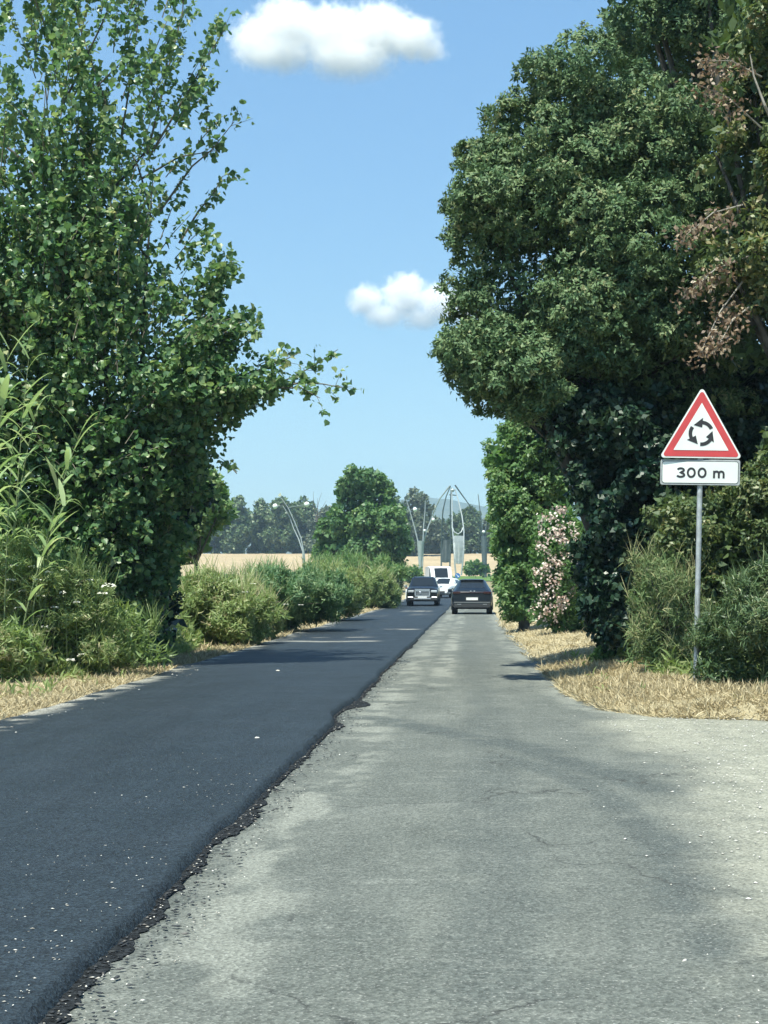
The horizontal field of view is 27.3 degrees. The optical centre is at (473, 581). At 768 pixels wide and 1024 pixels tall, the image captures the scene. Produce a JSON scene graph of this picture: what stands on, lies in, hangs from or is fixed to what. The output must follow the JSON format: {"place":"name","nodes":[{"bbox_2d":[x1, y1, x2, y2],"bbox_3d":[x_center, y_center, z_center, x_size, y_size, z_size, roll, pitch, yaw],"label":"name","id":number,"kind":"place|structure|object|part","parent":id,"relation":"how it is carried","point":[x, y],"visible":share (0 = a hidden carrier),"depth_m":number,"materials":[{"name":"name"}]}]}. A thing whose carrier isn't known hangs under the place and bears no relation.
{"place":"outdoors","nodes":[
{"label":"outdoors","id":0,"kind":"place"},
{"bbox_2d":[0,595,405,719],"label":"verge","id":1,"kind":"structure","parent":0,"point":[403,597],"depth_m":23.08,"materials":[{"name":"plant"}]},
{"bbox_2d":[0,464,14,578],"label":"giant reed","id":2,"kind":"object","parent":1,"relation":"on","point":[3,471],"visible":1,"depth_m":22.70,"materials":[{"name":"green plant"}]},
{"bbox_2d":[7,578,15,621],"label":"umbel flower","id":3,"kind":"object","parent":1,"relation":"on","point":[11,595],"visible":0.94,"depth_m":23.28,"materials":[{"name":"plant"}]},
{"bbox_2d":[0,378,31,569],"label":"giant reed","id":4,"kind":"object","parent":1,"relation":"on","point":[8,414],"visible":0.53,"depth_m":24.31,"materials":[{"name":"green plant"}]},
{"bbox_2d":[0,422,38,620],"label":"giant reed","id":5,"kind":"object","parent":1,"relation":"on","point":[11,464],"visible":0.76,"depth_m":23.22,"materials":[{"name":"green plant"}]},
{"bbox_2d":[0,319,41,559],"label":"giant reed","id":6,"kind":"object","parent":1,"relation":"on","point":[4,387],"visible":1,"depth_m":22.94,"materials":[{"name":"green plant"}]},
{"bbox_2d":[0,335,53,549],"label":"giant reed","id":7,"kind":"object","parent":1,"relation":"on","point":[34,398],"visible":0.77,"depth_m":24.06,"materials":[{"name":"green plant"}]},
{"bbox_2d":[0,395,53,614],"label":"giant reed","id":8,"kind":"object","parent":1,"relation":"on","point":[29,472],"visible":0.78,"depth_m":23.89,"materials":[{"name":"green plant"}]},
{"bbox_2d":[0,612,54,682],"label":"weedy shrub","id":9,"kind":"object","parent":1,"relation":"on","point":[13,641],"visible":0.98,"depth_m":22.20,"materials":[{"name":"green plant"}]},
{"bbox_2d":[35,579,41,675],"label":"umbel flower","id":10,"kind":"object","parent":1,"relation":"on","point":[40,620],"visible":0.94,"depth_m":23.31,"materials":[{"name":"plant"}]},
{"bbox_2d":[1,478,78,673],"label":"giant reed","id":11,"kind":"object","parent":1,"relation":"on","point":[64,503],"visible":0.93,"depth_m":23.05,"materials":[{"name":"green plant"}]},
{"bbox_2d":[43,570,52,652],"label":"umbel flower","id":12,"kind":"object","parent":1,"relation":"on","point":[47,571],"visible":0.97,"depth_m":23.35,"materials":[{"name":"green plant"}]},
{"bbox_2d":[29,455,77,621],"bbox_3d":[-6.447,-0.263,24.032,0.918,3.367,0.531,0,0,0],"label":"giant reed","id":13,"kind":"object","parent":1,"relation":"on","point":[56,484],"visible":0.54,"depth_m":24.00,"materials":[{"name":"green plant"}]},
{"bbox_2d":[0,372,109,591],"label":"climber shrub","id":14,"kind":"object","parent":1,"relation":"on","point":[78,492],"visible":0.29,"depth_m":25.86,"materials":[{"name":"green plant"}]},
{"bbox_2d":[13,405,100,664],"bbox_3d":[-6.228,-0.604,23.492,1.400,4.050,0.699,0,0,0],"label":"giant reed","id":15,"kind":"object","parent":1,"relation":"on","point":[68,454],"visible":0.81,"depth_m":23.52,"materials":[{"name":"green plant"}]},
{"bbox_2d":[59,591,66,655],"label":"umbel flower","id":16,"kind":"object","parent":1,"relation":"on","point":[65,624],"visible":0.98,"depth_m":23.44,"materials":[{"name":"plant"}]},
{"bbox_2d":[61,569,67,671],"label":"umbel flower","id":17,"kind":"object","parent":1,"relation":"on","point":[66,617],"visible":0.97,"depth_m":23.35,"materials":[{"name":"green plant"}]},
{"bbox_2d":[73,601,80,675],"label":"umbel flower","id":18,"kind":"object","parent":1,"relation":"on","point":[76,632],"visible":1,"depth_m":23.34,"materials":[{"name":"green plant"}]},
{"bbox_2d":[0,513,178,676],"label":"weedy shrub","id":19,"kind":"object","parent":1,"relation":"on","point":[124,648],"visible":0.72,"depth_m":23.82,"materials":[{"name":"green plant"}]},
{"bbox_2d":[86,579,93,666],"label":"umbel flower","id":20,"kind":"object","parent":1,"relation":"on","point":[87,612],"visible":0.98,"depth_m":23.60,"materials":[{"name":"green plant"}]},
{"bbox_2d":[96,592,106,672],"bbox_3d":[-5.519,0.778,23.377,0.161,1.244,0.151,0,0,43],"label":"umbel flower","id":21,"kind":"object","parent":1,"relation":"on","point":[98,620],"visible":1,"depth_m":23.38,"materials":[{"name":"plant"}]},
{"bbox_2d":[101,583,115,674],"bbox_3d":[-5.428,0.712,23.438,0.212,1.376,0.182,0,0,30],"label":"umbel flower","id":22,"kind":"object","parent":1,"relation":"on","point":[114,585],"visible":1,"depth_m":23.44,"materials":[{"name":"white plant"}]},
{"bbox_2d":[0,642,229,698],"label":"weeds","id":23,"kind":"object","parent":1,"relation":"on","point":[46,682],"visible":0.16,"depth_m":21.64,"materials":[{"name":"plant"}]},
{"bbox_2d":[55,402,219,655],"bbox_3d":[-6.428,-0.906,29.046,3.545,5.025,3.388,0,0,0],"label":"elder shrub","id":24,"kind":"object","parent":1,"relation":"on","point":[174,606],"visible":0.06,"depth_m":28.75,"materials":[{"name":"green plant"}]},
{"bbox_2d":[124,654,167,664],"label":"bramble","id":25,"kind":"object","parent":1,"relation":"on","point":[153,661],"visible":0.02,"depth_m":27.23,"materials":[{"name":"green plant"}]},
{"bbox_2d":[0,0,363,666],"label":"poplar tree","id":26,"kind":"object","parent":1,"relation":"on","point":[185,396],"visible":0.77,"depth_m":25.98,"materials":[{"name":"green plant"}]},
{"bbox_2d":[171,553,277,645],"bbox_3d":[-5.860,0.427,35.831,2.906,2.373,3.232,0,0,0],"label":"bank shrub","id":27,"kind":"object","parent":1,"relation":"on","point":[236,611],"visible":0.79,"depth_m":35.13,"materials":[{"name":"green plant"}]},
{"bbox_2d":[168,552,292,591],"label":"bank shrub","id":28,"kind":"object","parent":1,"relation":"on","point":[266,561],"depth_m":49.01,"materials":[{"name":"green plant"}]},
{"bbox_2d":[224,561,292,638],"bbox_3d":[-5.700,0.510,39.908,2.483,2.222,3.328,0,0,0],"label":"bank shrub","id":29,"kind":"object","parent":1,"relation":"on","point":[279,616],"visible":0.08,"depth_m":39.68,"materials":[{"name":"green plant"}]},
{"bbox_2d":[221,553,357,631],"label":"bank shrub","id":30,"kind":"object","parent":1,"relation":"on","point":[316,593],"visible":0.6,"depth_m":44.75,"materials":[{"name":"green plant"}]},
{"bbox_2d":[199,607,379,647],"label":"dry grass","id":31,"kind":"structure","parent":1,"relation":"on","point":[303,627],"depth_m":43.04,"materials":[{"name":"plant"}]},
{"bbox_2d":[292,549,374,620],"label":"bank shrub","id":32,"kind":"object","parent":1,"relation":"on","point":[362,589],"visible":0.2,"depth_m":57.12,"materials":[{"name":"green plant"}]},
{"bbox_2d":[312,546,409,580],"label":"bank shrub","id":33,"kind":"object","parent":1,"relation":"on","point":[402,570],"visible":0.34,"depth_m":88.13,"materials":[{"name":"green plant"}]},
{"bbox_2d":[359,562,403,608],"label":"bank shrub","id":34,"kind":"object","parent":1,"relation":"on","point":[387,590],"visible":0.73,"depth_m":82.88,"materials":[{"name":"green plant"}]},
{"bbox_2d":[392,578,403,598],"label":"bank shrub","id":35,"kind":"object","parent":1,"relation":"on","point":[401,585],"visible":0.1,"depth_m":99.11,"materials":[{"name":"green plant"}]},
{"bbox_2d":[0,577,455,1023],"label":"tarmac lane","id":36,"kind":"structure","parent":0,"point":[71,796],"depth_m":11.71,"materials":[{"name":"black asphalt"}]},
{"bbox_2d":[2,753,250,1010],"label":"loose gravel","id":37,"kind":"structure","parent":36,"relation":"on","point":[69,905],"depth_m":6.46,"materials":[{"name":"grey gravel"}]},
{"bbox_2d":[11,623,329,732],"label":"loose gravel","id":38,"kind":"structure","parent":36,"relation":"on","point":[139,689],"depth_m":21.18,"materials":[{"name":"grey gravel"}]},
{"bbox_2d":[404,576,442,605],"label":"suv car","id":39,"kind":"object","parent":36,"relation":"on","point":[423,588],"visible":1,"depth_m":90.06,"materials":[{"name":"black paint"}]},
{"bbox_2d":[424,566,454,579],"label":"van","id":40,"kind":"object","parent":36,"relation":"on","point":[437,572],"visible":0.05,"depth_m":132.71,"materials":[{"name":"white paint"}]},
{"bbox_2d":[437,578,458,597],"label":"hatchback car","id":41,"kind":"object","parent":36,"relation":"on","point":[448,583],"visible":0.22,"depth_m":117.05,"materials":[{"name":"white paint"}]},
{"bbox_2d":[36,498,581,553],"bbox_3d":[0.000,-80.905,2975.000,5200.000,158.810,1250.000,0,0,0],"label":"hills","id":42,"kind":"structure","parent":0,"point":[446,512],"depth_m":2783.57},
{"bbox_2d":[178,576,492,580],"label":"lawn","id":43,"kind":"structure","parent":0,"point":[487,578],"depth_m":261.10,"materials":[{"name":"plant"}]},
{"bbox_2d":[273,498,308,562],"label":"globe lamp post","id":44,"kind":"object","parent":43,"relation":"on","point":[306,504],"visible":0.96,"depth_m":249.94,"materials":[{"name":"metal"}]},
{"bbox_2d":[406,499,434,568],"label":"globe lamp post","id":45,"kind":"object","parent":43,"relation":"on","point":[420,545],"visible":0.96,"depth_m":264.83,"materials":[{"name":"metal"}]},
{"bbox_2d":[422,485,481,574],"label":"monument","id":46,"kind":"object","parent":43,"relation":"on","point":[458,546],"visible":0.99,"depth_m":284.95,"materials":[{"name":"paint"}]},
{"bbox_2d":[463,558,490,576],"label":"round bush","id":47,"kind":"object","parent":43,"relation":"on","point":[476,566],"visible":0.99,"depth_m":261.42,"materials":[{"name":"green plant"}]},
{"bbox_2d":[478,495,486,577],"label":"globe lamp post","id":48,"kind":"object","parent":43,"relation":"on","point":[484,546],"visible":0.9,"depth_m":261.72,"materials":[{"name":"metal"}]},
{"bbox_2d":[180,553,551,575],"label":"field","id":49,"kind":"structure","parent":0,"point":[431,559],"depth_m":387.75,"materials":[{"name":"beige plant"}]},
{"bbox_2d":[0,0,767,513],"label":"sky","id":50,"kind":"structure","parent":0,"point":[358,109],"materials":[{"name":"blue"}]},
{"bbox_2d":[61,606,767,1023],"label":"road","id":51,"kind":"structure","parent":0,"point":[443,842],"depth_m":8.00,"materials":[{"name":"grey asphalt"}]},
{"bbox_2d":[44,667,395,1023],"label":"loose gravel","id":52,"kind":"structure","parent":51,"relation":"on","point":[188,887],"depth_m":7.53,"materials":[{"name":"grey gravel"}]},
{"bbox_2d":[39,658,407,1023],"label":"bitumen crumbs","id":53,"kind":"object","parent":51,"relation":"on","point":[126,959],"visible":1,"depth_m":7.39,"materials":[{"name":"black asphalt"}]},
{"bbox_2d":[40,640,418,1023],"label":"bitumen spill","id":54,"kind":"object","parent":51,"relation":"on","point":[64,1008],"visible":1,"depth_m":7.09,"materials":[{"name":"black asphalt"}]},
{"bbox_2d":[448,579,494,613],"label":"suv car","id":55,"kind":"object","parent":51,"relation":"on","point":[471,593],"visible":0.96,"depth_m":70.76,"materials":[{"name":"grey paint"}]},
{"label":"rear window","id":56,"kind":"part","parent":55,"relation":"part of","materials":[{"name":"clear glass"}]},
{"bbox_2d":[401,581,751,719],"bbox_3d":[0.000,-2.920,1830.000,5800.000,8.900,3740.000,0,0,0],"label":"ground","id":57,"kind":"structure","parent":0,"point":[489,583],"depth_m":175.68,"materials":[{"name":"beige soil"}]},
{"bbox_2d":[0,631,174,676],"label":"tall weeds","id":58,"kind":"object","parent":57,"relation":"on","point":[60,668],"visible":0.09,"depth_m":23.59,"materials":[{"name":"plant"}]},
{"bbox_2d":[176,466,239,570],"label":"broadleaf tree","id":59,"kind":"object","parent":57,"relation":"on","point":[219,518],"visible":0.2,"depth_m":61.33,"materials":[{"name":"green plant"}]},
{"bbox_2d":[206,529,230,553],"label":"ridge tree","id":60,"kind":"object","parent":57,"relation":"on","point":[216,544],"visible":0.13,"depth_m":443.26,"materials":[{"name":"green plant"}]},
{"bbox_2d":[217,495,256,553],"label":"ridge tree","id":61,"kind":"object","parent":57,"relation":"on","point":[241,535],"visible":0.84,"depth_m":437.57,"materials":[{"name":"green plant"}]},
{"bbox_2d":[246,497,270,553],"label":"ridge tree","id":62,"kind":"object","parent":57,"relation":"on","point":[260,506],"visible":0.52,"depth_m":444.48,"materials":[{"name":"green plant"}]},
{"bbox_2d":[164,580,365,655],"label":"tall weeds","id":63,"kind":"object","parent":57,"relation":"on","point":[190,638],"visible":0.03,"depth_m":33.02,"materials":[{"name":"green plant"}]},
{"bbox_2d":[260,492,300,553],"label":"ridge tree","id":64,"kind":"object","parent":57,"relation":"on","point":[278,534],"visible":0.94,"depth_m":436.68,"materials":[{"name":"green plant"}]},
{"bbox_2d":[291,495,316,553],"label":"ridge tree","id":65,"kind":"object","parent":57,"relation":"on","point":[303,514],"visible":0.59,"depth_m":442.70,"materials":[{"name":"green plant"}]},
{"bbox_2d":[303,505,331,553],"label":"ridge tree","id":66,"kind":"object","parent":57,"relation":"on","point":[308,542],"visible":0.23,"depth_m":435.62,"materials":[{"name":"green plant"}]},
{"bbox_2d":[313,492,324,542],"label":"bare tree","id":67,"kind":"object","parent":57,"relation":"on","point":[316,516],"visible":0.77,"depth_m":399.98,"materials":[{"name":"grey plant"}]},
{"bbox_2d":[309,463,414,565],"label":"round tree","id":68,"kind":"object","parent":57,"relation":"on","point":[369,528],"visible":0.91,"depth_m":146.62,"materials":[{"name":"green plant"}]},
{"bbox_2d":[380,495,407,550],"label":"ridge tree","id":69,"kind":"object","parent":57,"relation":"on","point":[398,497],"depth_m":417.31,"materials":[{"name":"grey plant"}]},
{"bbox_2d":[405,564,423,583],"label":"field bush","id":70,"kind":"object","parent":57,"relation":"on","point":[415,571],"visible":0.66,"depth_m":199.25,"materials":[{"name":"green plant"}]},
{"bbox_2d":[402,486,440,555],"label":"ridge tree","id":71,"kind":"object","parent":57,"relation":"on","point":[417,500],"visible":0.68,"depth_m":412.75,"materials":[{"name":"green plant"}]},
{"bbox_2d":[424,513,448,553],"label":"ridge tree","id":72,"kind":"object","parent":57,"relation":"on","point":[436,545],"visible":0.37,"depth_m":429.01,"materials":[{"name":"grey plant"}]},
{"bbox_2d":[443,512,458,553],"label":"ridge tree","id":73,"kind":"object","parent":57,"relation":"on","point":[447,536],"visible":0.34,"depth_m":437.26,"materials":[{"name":"grey plant"}]},
{"bbox_2d":[451,504,488,553],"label":"ridge tree","id":74,"kind":"object","parent":57,"relation":"on","point":[472,536],"visible":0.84,"depth_m":433.05,"materials":[{"name":"green plant"}]},
{"bbox_2d":[482,518,493,553],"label":"ridge tree","id":75,"kind":"object","parent":57,"relation":"on","point":[487,528],"visible":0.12,"depth_m":437.15,"materials":[{"name":"green plant"}]},
{"bbox_2d":[612,645,766,678],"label":"tall weeds","id":76,"kind":"object","parent":57,"relation":"on","point":[675,667],"visible":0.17,"depth_m":21.79,"materials":[{"name":"green plant"}]},
{"bbox_2d":[492,594,767,719],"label":"verge","id":77,"kind":"structure","parent":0,"point":[496,610],"depth_m":30.31,"materials":[{"name":"beige plant"}]},
{"bbox_2d":[483,504,502,608],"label":"hedge tree","id":78,"kind":"object","parent":77,"relation":"on","point":[489,518],"visible":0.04,"depth_m":63.41,"materials":[{"name":"green plant"}]},
{"bbox_2d":[480,417,573,630],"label":"hedge tree","id":79,"kind":"object","parent":77,"relation":"on","point":[526,485],"visible":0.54,"depth_m":44.85,"materials":[{"name":"green plant"}]},
{"bbox_2d":[496,618,610,665],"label":"dry grass","id":80,"kind":"structure","parent":77,"relation":"on","point":[586,651],"depth_m":35.54,"materials":[{"name":"plant"}]},
{"bbox_2d":[525,499,597,633],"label":"flowering shrub","id":81,"kind":"object","parent":77,"relation":"on","point":[555,600],"visible":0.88,"depth_m":40.38,"materials":[{"name":"pink plant"}]},
{"bbox_2d":[427,20,767,545],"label":"holm oak","id":82,"kind":"object","parent":77,"relation":"on","point":[603,182],"visible":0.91,"depth_m":24.63,"materials":[{"name":"green plant"}]},
{"bbox_2d":[588,643,623,661],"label":"leafy weed","id":83,"kind":"object","parent":77,"relation":"on","point":[598,654],"visible":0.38,"depth_m":26.05,"materials":[{"name":"green plant"}]},
{"bbox_2d":[503,341,767,653],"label":"ivy mass","id":84,"kind":"object","parent":77,"relation":"on","point":[614,481],"visible":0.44,"depth_m":24.93,"materials":[{"name":"green plant"}]},
{"bbox_2d":[535,652,767,720],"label":"dry grass","id":85,"kind":"structure","parent":77,"relation":"on","point":[573,680],"depth_m":19.17,"materials":[{"name":"plant"}]},
{"bbox_2d":[616,522,710,673],"bbox_3d":[2.729,0.381,22.210,1.512,2.448,1.615,0,0,0],"label":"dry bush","id":86,"kind":"object","parent":77,"relation":"on","point":[661,621],"visible":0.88,"depth_m":22.13,"materials":[{"name":"green plant"}]},
{"bbox_2d":[564,648,767,699],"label":"weeds","id":87,"kind":"object","parent":77,"relation":"on","point":[601,671],"visible":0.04,"depth_m":25.29,"materials":[{"name":"plant"}]},
{"bbox_2d":[596,0,765,344],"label":"holm oak","id":88,"kind":"object","parent":77,"relation":"on","point":[674,31],"visible":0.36,"depth_m":29.43,"materials":[{"name":"green plant"}]},
{"bbox_2d":[660,389,739,682],"bbox_3d":[2.852,-0.373,19.971,1.000,4.111,0.124,1,0,4],"label":"road sign","id":89,"kind":"object","parent":77,"relation":"on","point":[700,433],"visible":0.98,"depth_m":19.93,"materials":[{"name":"metal"}]},
{"bbox_2d":[633,426,767,660],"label":"roadside shrub","id":90,"kind":"object","parent":77,"relation":"on","point":[741,507],"visible":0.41,"depth_m":22.70,"materials":[{"name":"green plant"}]},
{"bbox_2d":[662,0,767,375],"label":"tree","id":91,"kind":"object","parent":77,"relation":"on","point":[735,273],"visible":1,"depth_m":23.20,"materials":[{"name":"green plant"}]},
{"bbox_2d":[680,530,767,687],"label":"spiky shrub","id":92,"kind":"object","parent":77,"relation":"on","point":[736,625],"visible":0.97,"depth_m":19.43,"materials":[{"name":"green plant"}]},
{"bbox_2d":[560,716,767,1022],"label":"loose gravel","id":93,"kind":"structure","parent":0,"point":[713,782],"depth_m":12.84,"materials":[{"name":"beige gravel"}]}
]}

